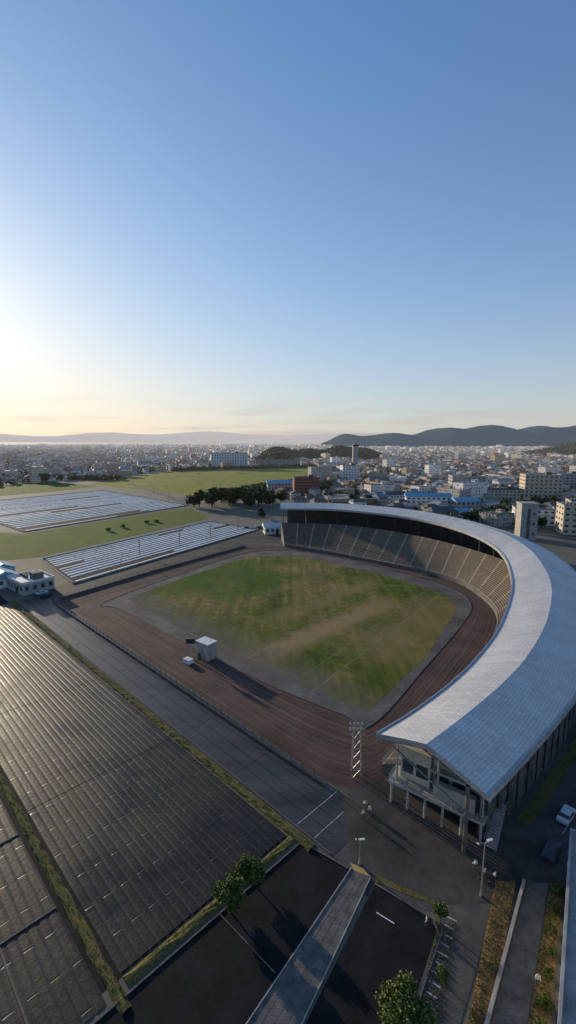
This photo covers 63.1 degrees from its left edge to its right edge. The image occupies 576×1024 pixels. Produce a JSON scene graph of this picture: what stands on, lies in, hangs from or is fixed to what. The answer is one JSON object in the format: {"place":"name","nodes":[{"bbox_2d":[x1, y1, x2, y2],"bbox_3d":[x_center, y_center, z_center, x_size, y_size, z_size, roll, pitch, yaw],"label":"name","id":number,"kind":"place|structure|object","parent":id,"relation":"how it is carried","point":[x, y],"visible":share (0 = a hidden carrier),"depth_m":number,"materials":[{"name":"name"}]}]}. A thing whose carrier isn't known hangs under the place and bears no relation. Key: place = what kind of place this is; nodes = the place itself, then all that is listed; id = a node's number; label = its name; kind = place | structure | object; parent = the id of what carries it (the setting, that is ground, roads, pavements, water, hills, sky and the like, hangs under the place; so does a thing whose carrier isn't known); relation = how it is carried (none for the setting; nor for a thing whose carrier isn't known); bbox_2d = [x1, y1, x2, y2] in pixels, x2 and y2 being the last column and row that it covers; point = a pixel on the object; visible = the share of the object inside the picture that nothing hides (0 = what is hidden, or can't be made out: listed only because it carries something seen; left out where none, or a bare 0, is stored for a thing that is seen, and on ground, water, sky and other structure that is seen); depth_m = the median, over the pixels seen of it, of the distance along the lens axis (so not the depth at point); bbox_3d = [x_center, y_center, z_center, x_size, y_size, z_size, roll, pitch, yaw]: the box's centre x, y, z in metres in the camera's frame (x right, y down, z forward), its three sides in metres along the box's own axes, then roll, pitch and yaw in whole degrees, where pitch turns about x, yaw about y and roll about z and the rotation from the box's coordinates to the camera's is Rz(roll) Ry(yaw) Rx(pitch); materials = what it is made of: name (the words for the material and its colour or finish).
{"place":"outdoors","nodes":[
{"label":"outdoors","id":0,"kind":"place"},
{"bbox_2d":[0,482,99,495],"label":"meadow","id":1,"kind":"structure","parent":0,"point":[18,489],"depth_m":581.93,"materials":[{"name":"green plant"}]},
{"bbox_2d":[12,505,192,533],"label":"field track road","id":2,"kind":"structure","parent":0,"point":[39,530],"depth_m":343.26,"materials":[{"name":"grey asphalt"}]},
{"bbox_2d":[0,596,286,992],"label":"field soil","id":3,"kind":"structure","parent":0,"point":[99,982],"depth_m":62.57,"materials":[{"name":"soil"}]},
{"bbox_2d":[0,834,56,1023],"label":"field drain kerb","id":4,"kind":"structure","parent":3,"relation":"on","point":[10,978],"depth_m":54.56,"materials":[{"name":"concrete"}]},
{"bbox_2d":[0,800,106,1023],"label":"mulched crop rows","id":5,"kind":"object","parent":3,"relation":"on","point":[52,978],"visible":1,"depth_m":55.02,"materials":[{"name":"grey plastic"}]},
{"bbox_2d":[0,771,131,1014],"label":"field bund","id":6,"kind":"structure","parent":3,"relation":"on","point":[116,992],"depth_m":60.33,"materials":[{"name":"green plant"}]},
{"bbox_2d":[0,603,284,972],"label":"mulched crop rows","id":7,"kind":"object","parent":3,"relation":"on","point":[148,848],"visible":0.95,"depth_m":78.58,"materials":[{"name":"black plastic"}]},
{"bbox_2d":[126,483,191,504],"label":"field track road","id":8,"kind":"structure","parent":0,"point":[132,484],"depth_m":527.91,"materials":[{"name":"grey asphalt"}]},
{"bbox_2d":[47,532,277,599],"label":"service road","id":9,"kind":"structure","parent":0,"point":[245,539],"depth_m":233.47,"materials":[{"name":"grey asphalt"}]},
{"bbox_2d":[60,544,244,598],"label":"track fence","id":10,"kind":"object","parent":9,"relation":"on","point":[154,570],"visible":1,"depth_m":209.60,"materials":[{"name":"metal"}]},
{"bbox_2d":[17,596,347,855],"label":"perimeter road","id":11,"kind":"structure","parent":0,"point":[335,842],"depth_m":94.89,"materials":[{"name":"grey asphalt"}]},
{"bbox_2d":[52,596,325,785],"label":"track fence","id":12,"kind":"object","parent":11,"relation":"on","point":[239,727],"visible":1,"depth_m":104.94,"materials":[{"name":"metal"}]},
{"bbox_2d":[16,596,372,853],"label":"road kerb","id":13,"kind":"structure","parent":11,"relation":"on","point":[294,824],"depth_m":92.82,"materials":[{"name":"concrete"}]},
{"bbox_2d":[92,468,307,495],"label":"meadow","id":14,"kind":"structure","parent":0,"point":[187,483],"depth_m":695.72,"materials":[{"name":"green plant"}]},
{"bbox_2d":[0,431,413,441],"bbox_3d":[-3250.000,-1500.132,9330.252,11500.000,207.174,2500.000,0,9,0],"label":"distant hills","id":15,"kind":"structure","parent":0,"point":[208,436],"depth_m":8442.28,"materials":[{"name":"grey"}]},
{"bbox_2d":[57,545,495,788],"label":"running track","id":16,"kind":"structure","parent":0,"point":[271,695],"depth_m":115.73,"materials":[{"name":"brown rubber"}]},
{"bbox_2d":[183,636,216,664],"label":"scoreboard shed","id":17,"kind":"structure","parent":16,"relation":"on","point":[206,648],"depth_m":128.50,"materials":[{"name":"concrete"}]},
{"bbox_2d":[62,546,490,773],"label":"track lane markings","id":18,"kind":"object","parent":16,"relation":"on","point":[90,605],"visible":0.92,"depth_m":125.97,"materials":[{"name":"paint"}]},
{"bbox_2d":[349,722,364,777],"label":"floodlight mast","id":19,"kind":"object","parent":16,"relation":"on","point":[360,729],"visible":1,"depth_m":83.64,"materials":[{"name":"metal"}]},
{"bbox_2d":[100,550,470,727],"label":"infield pavement","id":20,"kind":"structure","parent":0,"point":[387,701],"depth_m":151.47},
{"bbox_2d":[101,550,471,727],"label":"track kerb","id":21,"kind":"structure","parent":20,"relation":"on","point":[291,693],"depth_m":135.41,"materials":[{"name":"concrete"}]},
{"bbox_2d":[0,442,575,1023],"bbox_3d":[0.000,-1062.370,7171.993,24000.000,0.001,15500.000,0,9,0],"label":"ground","id":22,"kind":"structure","parent":0,"point":[550,538],"depth_m":276.65,"materials":[{"name":"grey concrete"}]},
{"bbox_2d":[0,567,17,588],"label":"white roof shed","id":23,"kind":"structure","parent":22,"relation":"on","point":[4,572],"depth_m":190.38,"materials":[{"name":"paint"}]},
{"bbox_2d":[6,569,54,595],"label":"white roof shed","id":24,"kind":"structure","parent":22,"relation":"on","point":[28,582],"depth_m":186.39,"materials":[{"name":"paint"}]},
{"bbox_2d":[8,581,52,591],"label":"windows","id":25,"kind":"structure","parent":24,"relation":"in","point":[50,583],"depth_m":184.65,"materials":[{"name":"black glass"}]},
{"bbox_2d":[0,490,186,531],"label":"greenhouse rows","id":26,"kind":"object","parent":22,"relation":"on","point":[25,514],"visible":1,"depth_m":407.00,"materials":[{"name":"plastic"}]},
{"bbox_2d":[0,508,207,560],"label":"meadow strip","id":27,"kind":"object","parent":22,"relation":"on","point":[36,544],"visible":1,"depth_m":296.76,"materials":[{"name":"green plant"}]},
{"bbox_2d":[41,521,257,583],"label":"greenhouse rows","id":28,"kind":"object","parent":22,"relation":"on","point":[76,566],"visible":1,"depth_m":253.96,"materials":[{"name":"plastic"}]},
{"bbox_2d":[10,601,315,851],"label":"grass bank","id":29,"kind":"structure","parent":22,"relation":"on","point":[273,817],"depth_m":91.10,"materials":[{"name":"green plant"}]},
{"bbox_2d":[185,494,203,506],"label":"grove tree","id":30,"kind":"object","parent":22,"relation":"on","point":[191,499],"visible":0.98,"depth_m":410.65,"materials":[{"name":"green plant"}]},
{"bbox_2d":[122,833,295,987],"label":"field bund","id":31,"kind":"structure","parent":22,"relation":"on","point":[149,961],"depth_m":57.53,"materials":[{"name":"green plant"}]},
{"bbox_2d":[204,493,219,507],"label":"grove tree","id":32,"kind":"object","parent":22,"relation":"on","point":[211,498],"visible":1,"depth_m":407.39,"materials":[{"name":"green plant"}]},
{"bbox_2d":[95,845,348,1023],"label":"dark parking lot","id":33,"kind":"structure","parent":22,"relation":"on","point":[217,970],"depth_m":55.16,"materials":[{"name":"black asphalt"}]},
{"bbox_2d":[92,843,347,1023],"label":"lot kerb","id":34,"kind":"structure","parent":33,"relation":"on","point":[170,956],"depth_m":56.57,"materials":[{"name":"concrete"}]},
{"bbox_2d":[209,869,246,914],"bbox_3d":[-7.426,49.054,59.985,4.432,4.540,4.680,-7,11,-37],"label":"broadleaf tree","id":35,"kind":"object","parent":33,"relation":"on","point":[228,895],"visible":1,"depth_m":59.46,"materials":[{"name":"green plant"}]},
{"bbox_2d":[221,489,237,505],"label":"grove tree","id":36,"kind":"object","parent":22,"relation":"on","point":[230,498],"visible":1,"depth_m":421.69,"materials":[{"name":"green plant"}]},
{"bbox_2d":[211,453,247,466],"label":"walls","id":37,"kind":"structure","parent":22,"relation":"on","point":[229,459],"depth_m":971.86,"materials":[{"name":"white paint"}]},
{"bbox_2d":[211,453,247,465],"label":"windows","id":38,"kind":"structure","parent":37,"relation":"attached to","point":[227,456],"depth_m":970.53,"materials":[{"name":"grey glass"}]},
{"bbox_2d":[241,492,256,506],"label":"grove tree","id":39,"kind":"object","parent":22,"relation":"on","point":[253,495],"visible":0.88,"depth_m":404.86,"materials":[{"name":"green plant"}]},
{"bbox_2d":[234,853,266,886],"bbox_3d":[-5.201,48.825,63.671,4.675,3.852,3.274,8,12,41],"label":"broadleaf tree","id":40,"kind":"object","parent":22,"relation":"on","point":[250,871],"visible":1,"depth_m":63.07,"materials":[{"name":"green plant"}]},
{"bbox_2d":[262,491,275,506],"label":"grove tree","id":41,"kind":"object","parent":22,"relation":"on","point":[269,497],"visible":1,"depth_m":416.52,"materials":[{"name":"green plant"}]},
{"bbox_2d":[256,459,299,464],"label":"walls","id":42,"kind":"structure","parent":22,"relation":"on","point":[281,460],"depth_m":1001.64,"materials":[{"name":"grey concrete"}]},
{"bbox_2d":[266,480,292,489],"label":"blue roofed hall","id":43,"kind":"structure","parent":22,"relation":"on","point":[278,484],"depth_m":552.21,"materials":[{"name":"concrete"}]},
{"bbox_2d":[275,489,287,501],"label":"grove tree","id":44,"kind":"object","parent":22,"relation":"on","point":[280,495],"visible":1,"depth_m":439.73,"materials":[{"name":"green plant"}]},
{"bbox_2d":[0,443,575,490],"bbox_3d":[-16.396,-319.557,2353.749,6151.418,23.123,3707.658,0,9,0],"label":"distant town buildings","id":45,"kind":"structure","parent":22,"relation":"on","point":[430,472],"depth_m":1091.10,"materials":[{"name":"concrete"}]},
{"bbox_2d":[0,445,575,520],"bbox_3d":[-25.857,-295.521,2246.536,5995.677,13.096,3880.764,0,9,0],"label":"distant trees","id":46,"kind":"object","parent":22,"relation":"on","point":[151,469],"visible":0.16,"depth_m":808.28,"materials":[{"name":"green plant"}]},
{"bbox_2d":[293,478,319,492],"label":"walls","id":47,"kind":"structure","parent":22,"relation":"on","point":[307,483],"depth_m":517.50,"materials":[{"name":"red brick"}]},
{"bbox_2d":[248,869,369,1023],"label":"footpath","id":48,"kind":"structure","parent":22,"relation":"on","point":[262,1010],"depth_m":54.20,"materials":[{"name":"grey concrete"}]},
{"bbox_2d":[246,867,370,1023],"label":"footpath kerb","id":49,"kind":"structure","parent":48,"relation":"on","point":[263,998],"depth_m":55.04,"materials":[{"name":"concrete"}]},
{"bbox_2d":[334,486,353,494],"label":"town house","id":50,"kind":"structure","parent":22,"relation":"on","point":[348,490],"depth_m":482.27,"materials":[{"name":"concrete"}]},
{"bbox_2d":[340,465,359,479],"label":"walls","id":51,"kind":"structure","parent":22,"relation":"on","point":[350,473],"depth_m":660.66,"materials":[{"name":"white paint"}]},
{"bbox_2d":[306,885,436,1023],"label":"asphalt lot","id":52,"kind":"structure","parent":22,"relation":"on","point":[377,949],"depth_m":54.62,"materials":[{"name":"black asphalt"}]},
{"bbox_2d":[374,883,440,996],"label":"lot kerb","id":53,"kind":"structure","parent":52,"relation":"on","point":[418,910],"depth_m":58.57,"materials":[{"name":"concrete"}]},
{"bbox_2d":[364,482,393,493],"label":"town house","id":54,"kind":"structure","parent":22,"relation":"on","point":[378,487],"depth_m":479.22,"materials":[{"name":"concrete"}]},
{"bbox_2d":[375,496,388,506],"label":"town house","id":55,"kind":"structure","parent":22,"relation":"on","point":[384,501],"depth_m":414.87,"materials":[{"name":"concrete"}]},
{"bbox_2d":[374,969,438,1023],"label":"broadleaf tree","id":56,"kind":"object","parent":22,"relation":"on","point":[404,1004],"visible":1,"depth_m":46.37,"materials":[{"name":"green plant"}]},
{"bbox_2d":[375,875,439,925],"bbox_3d":[15.680,52.422,52.782,10.822,0.001,23.887,1,9,8],"label":"planting strip","id":57,"kind":"object","parent":22,"relation":"on","point":[386,882],"visible":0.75,"depth_m":62.96,"materials":[{"name":"green plant"}]},
{"bbox_2d":[249,442,575,459],"bbox_3d":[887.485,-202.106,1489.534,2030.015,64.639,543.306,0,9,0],"label":"hill tree canopy","id":58,"kind":"object","parent":22,"relation":"on","point":[309,453],"visible":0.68,"depth_m":1302.32,"materials":[{"name":"green plant"}]},
{"bbox_2d":[410,483,435,492],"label":"town house","id":59,"kind":"structure","parent":22,"relation":"on","point":[425,487],"depth_m":494.10,"materials":[{"name":"concrete"}]},
{"bbox_2d":[404,492,451,505],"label":"blue roofed school","id":60,"kind":"object","parent":22,"relation":"on","point":[418,498],"visible":0.56,"depth_m":408.12,"materials":[{"name":"white paint"}]},
{"bbox_2d":[422,506,458,517],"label":"town house","id":61,"kind":"structure","parent":22,"relation":"on","point":[440,509],"depth_m":348.54,"materials":[{"name":"concrete"}]},
{"bbox_2d":[432,901,449,925],"bbox_3d":[18.990,50.058,58.325,2.160,3.060,1.587,5,10,29],"label":"broadleaf tree","id":62,"kind":"object","parent":22,"relation":"on","point":[440,909],"visible":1,"depth_m":58.01,"materials":[{"name":"green plant"}]},
{"bbox_2d":[436,962,449,985],"bbox_3d":[17.233,51.447,52.100,1.527,2.242,1.852,3,9,19],"label":"broadleaf tree","id":63,"kind":"object","parent":22,"relation":"on","point":[443,974],"visible":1,"depth_m":51.72,"materials":[{"name":"green plant"}]},
{"bbox_2d":[437,485,470,497],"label":"town house","id":64,"kind":"structure","parent":22,"relation":"on","point":[460,492],"depth_m":437.48,"materials":[{"name":"concrete"}]},
{"bbox_2d":[449,500,479,507],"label":"walls","id":65,"kind":"structure","parent":22,"relation":"on","point":[461,504],"depth_m":392.12,"materials":[{"name":"grey concrete"}]},
{"bbox_2d":[449,497,480,501],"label":"roof","id":66,"kind":"structure","parent":65,"relation":"on","point":[465,499],"depth_m":394.31,"materials":[{"name":"metal"}]},
{"bbox_2d":[448,475,486,485],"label":"walls","id":67,"kind":"structure","parent":22,"relation":"on","point":[452,479],"depth_m":484.42,"materials":[{"name":"white concrete"}]},
{"bbox_2d":[453,479,487,499],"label":"town house","id":68,"kind":"structure","parent":22,"relation":"on","point":[477,487],"depth_m":444.01,"materials":[{"name":"concrete"}]},
{"bbox_2d":[463,511,479,520],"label":"grove tree","id":69,"kind":"object","parent":22,"relation":"on","point":[472,515],"visible":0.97,"depth_m":330.56,"materials":[{"name":"green plant"}]},
{"bbox_2d":[480,499,499,508],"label":"town house","id":70,"kind":"structure","parent":22,"relation":"on","point":[486,503],"depth_m":395.20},
{"bbox_2d":[479,509,514,526],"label":"town house","id":71,"kind":"structure","parent":22,"relation":"on","point":[499,517],"depth_m":326.38,"materials":[{"name":"concrete"}]},
{"bbox_2d":[484,878,525,1023],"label":"boundary wall","id":72,"kind":"structure","parent":22,"relation":"on","point":[499,975],"depth_m":54.37,"materials":[{"name":"concrete"}]},
{"bbox_2d":[487,489,524,500],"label":"walls","id":73,"kind":"structure","parent":22,"relation":"on","point":[513,493],"depth_m":459.82,"materials":[{"name":"grey concrete"}]},
{"bbox_2d":[512,506,555,525],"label":"walls","id":74,"kind":"structure","parent":22,"relation":"on","point":[542,513],"depth_m":325.57,"materials":[{"name":"white paint"}]},
{"bbox_2d":[519,474,563,497],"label":"walls","id":75,"kind":"structure","parent":22,"relation":"on","point":[548,486],"depth_m":478.14,"materials":[{"name":"beige concrete"}]},
{"bbox_2d":[519,475,563,496],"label":"windows","id":76,"kind":"structure","parent":75,"relation":"attached to","point":[559,495],"depth_m":477.81,"materials":[{"name":"black glass"}]},
{"bbox_2d":[520,472,563,475],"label":"roof","id":77,"kind":"structure","parent":75,"relation":"on","point":[550,474],"depth_m":483.54,"materials":[{"name":"concrete"}]},
{"bbox_2d":[529,883,562,1023],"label":"hedge bed","id":78,"kind":"object","parent":22,"relation":"on","point":[552,965],"visible":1,"depth_m":54.18,"materials":[{"name":"green plant"}]},
{"bbox_2d":[535,990,555,1010],"bbox_3d":[27.456,52.256,50.082,1.836,1.291,1.654,0,9,0],"label":"shrub","id":79,"kind":"object","parent":78,"relation":"on","point":[543,997],"visible":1,"depth_m":49.91,"materials":[{"name":"green plant"}]},
{"bbox_2d":[542,966,553,979],"bbox_3d":[29.258,51.827,52.716,1.167,1.325,1.067,0,9,0],"label":"shrub","id":80,"kind":"object","parent":78,"relation":"on","point":[548,972],"visible":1,"depth_m":52.53,"materials":[{"name":"green plant"}]},
{"bbox_2d":[549,902,560,914],"bbox_3d":[34.208,50.762,60.047,1.513,1.159,1.175,0,9,0],"label":"shrub","id":81,"kind":"object","parent":78,"relation":"on","point":[555,906],"visible":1,"depth_m":59.97,"materials":[{"name":"green plant"}]},
{"bbox_2d":[551,883,563,897],"bbox_3d":[36.052,50.465,62.515,1.648,1.046,1.562,0,9,0],"label":"shrub","id":82,"kind":"object","parent":78,"relation":"on","point":[557,889],"visible":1,"depth_m":62.38,"materials":[{"name":"green plant"}]},
{"bbox_2d":[516,568,575,826],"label":"road verge","id":83,"kind":"structure","parent":22,"relation":"on","point":[532,809],"depth_m":81.41,"materials":[{"name":"green plant"}]},
{"bbox_2d":[554,503,575,534],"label":"walls","id":84,"kind":"structure","parent":22,"relation":"on","point":[570,517],"depth_m":295.42,"materials":[{"name":"beige concrete"}]},
{"bbox_2d":[555,505,575,532],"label":"windows","id":85,"kind":"structure","parent":84,"relation":"attached to","point":[566,531],"depth_m":294.78,"materials":[{"name":"black glass"}]},
{"bbox_2d":[563,474,575,487],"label":"walls","id":86,"kind":"structure","parent":22,"relation":"on","point":[569,480],"depth_m":570.98,"materials":[{"name":"beige concrete"}]},
{"bbox_2d":[0,0,575,435],"label":"sky","id":87,"kind":"structure","parent":0,"point":[260,217],"materials":[{"name":"blue"}]},
{"bbox_2d":[128,556,456,711],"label":"grass field","id":88,"kind":"structure","parent":0,"point":[369,678],"depth_m":158.18,"materials":[{"name":"green plant"}]},
{"bbox_2d":[146,563,439,691],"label":"pitch line markings","id":89,"kind":"object","parent":88,"relation":"on","point":[308,624],"visible":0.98,"depth_m":155.55,"materials":[{"name":"paint"}]},
{"bbox_2d":[33,531,575,920],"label":"stadium apron pavement","id":90,"kind":"structure","parent":0,"point":[540,869],"depth_m":72.45,"materials":[{"name":"concrete"}]},
{"bbox_2d":[262,522,284,534],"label":"white clubhouse","id":91,"kind":"structure","parent":90,"relation":"on","point":[271,528],"depth_m":297.12,"materials":[{"name":"paint"}]},
{"bbox_2d":[280,503,575,852],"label":"grandstand","id":92,"kind":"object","parent":90,"relation":"on","point":[480,737],"visible":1,"depth_m":94.25,"materials":[{"name":"metal"}]},
{"bbox_2d":[541,837,561,863],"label":"parked car","id":93,"kind":"object","parent":90,"relation":"on","point":[552,848],"visible":1,"depth_m":67.65,"materials":[{"name":"paint"}]},
{"bbox_2d":[229,433,379,442],"bbox_3d":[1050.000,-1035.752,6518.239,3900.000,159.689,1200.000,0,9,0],"label":"distant hills","id":94,"kind":"structure","parent":0,"point":[309,438],"depth_m":6159.52,"materials":[{"name":"grey"}]},
{"bbox_2d":[352,443,358,463],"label":"water tower","id":95,"kind":"structure","parent":0,"point":[355,452],"depth_m":1027.37,"materials":[{"name":"concrete"}]},
{"bbox_2d":[342,776,533,942],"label":"plaza pavement","id":96,"kind":"structure","parent":0,"point":[411,848],"depth_m":69.07,"materials":[{"name":"concrete"}]},
{"bbox_2d":[477,838,492,896],"bbox_3d":[25.596,46.866,61.591,2.324,8.340,0.377,-3,9,-19],"label":"street lamp","id":97,"kind":"object","parent":96,"relation":"on","point":[488,840],"visible":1,"depth_m":61.48,"materials":[{"name":"metal"}]},
{"bbox_2d":[468,882,515,1023],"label":"dry grass verge","id":98,"kind":"structure","parent":96,"relation":"on","point":[489,950],"depth_m":55.67,"materials":[{"name":"brown plant"}]},
{"bbox_2d":[421,881,562,1023],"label":"verge grass","id":99,"kind":"structure","parent":98,"relation":"on","point":[497,944],"depth_m":55.08,"materials":[{"name":"plant"}]},
{"bbox_2d":[321,425,575,446],"bbox_3d":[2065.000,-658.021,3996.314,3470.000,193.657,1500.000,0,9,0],"label":"hills","id":100,"kind":"structure","parent":0,"point":[491,435],"depth_m":3517.39,"materials":[{"name":"plant"}]},
{"bbox_2d":[417,904,490,1023],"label":"access road","id":101,"kind":"structure","parent":0,"point":[467,941],"depth_m":54.61,"materials":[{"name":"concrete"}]},
{"bbox_2d":[426,917,456,1009],"bbox_3d":[16.619,52.427,52.653,1.296,0.001,15.794,5,10,31],"label":"hatched road marking","id":102,"kind":"object","parent":101,"relation":"on","point":[429,993],"visible":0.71,"depth_m":55.08,"materials":[{"name":"paint"}]},
{"bbox_2d":[491,883,548,1023],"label":"sidewalk","id":103,"kind":"structure","parent":0,"point":[512,1005],"depth_m":54.50,"materials":[{"name":"grey concrete"}]},
{"bbox_2d":[514,501,539,539],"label":"concrete stair tower","id":104,"kind":"structure","parent":0,"point":[526,520],"depth_m":279.44,"materials":[{"name":"white concrete"}]},
{"bbox_2d":[514,444,575,454],"bbox_3d":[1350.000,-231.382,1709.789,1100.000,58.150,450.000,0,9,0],"label":"buildings","id":105,"kind":"structure","parent":0,"point":[570,445],"depth_m":1684.22,"materials":[{"name":"grey concrete"}]},
{"bbox_2d":[532,766,575,849],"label":"parking lot","id":106,"kind":"structure","parent":0,"point":[547,824],"depth_m":75.29,"materials":[{"name":"grey asphalt"}]},
{"bbox_2d":[556,804,575,826],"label":"parked car","id":107,"kind":"object","parent":106,"relation":"on","point":[566,814],"visible":1,"depth_m":74.09,"materials":[{"name":"paint"}]},
{"bbox_2d":[557,828,575,1023],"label":"roof","id":108,"kind":"structure","parent":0,"point":[567,1005],"depth_m":49.73,"materials":[{"name":"metal"}]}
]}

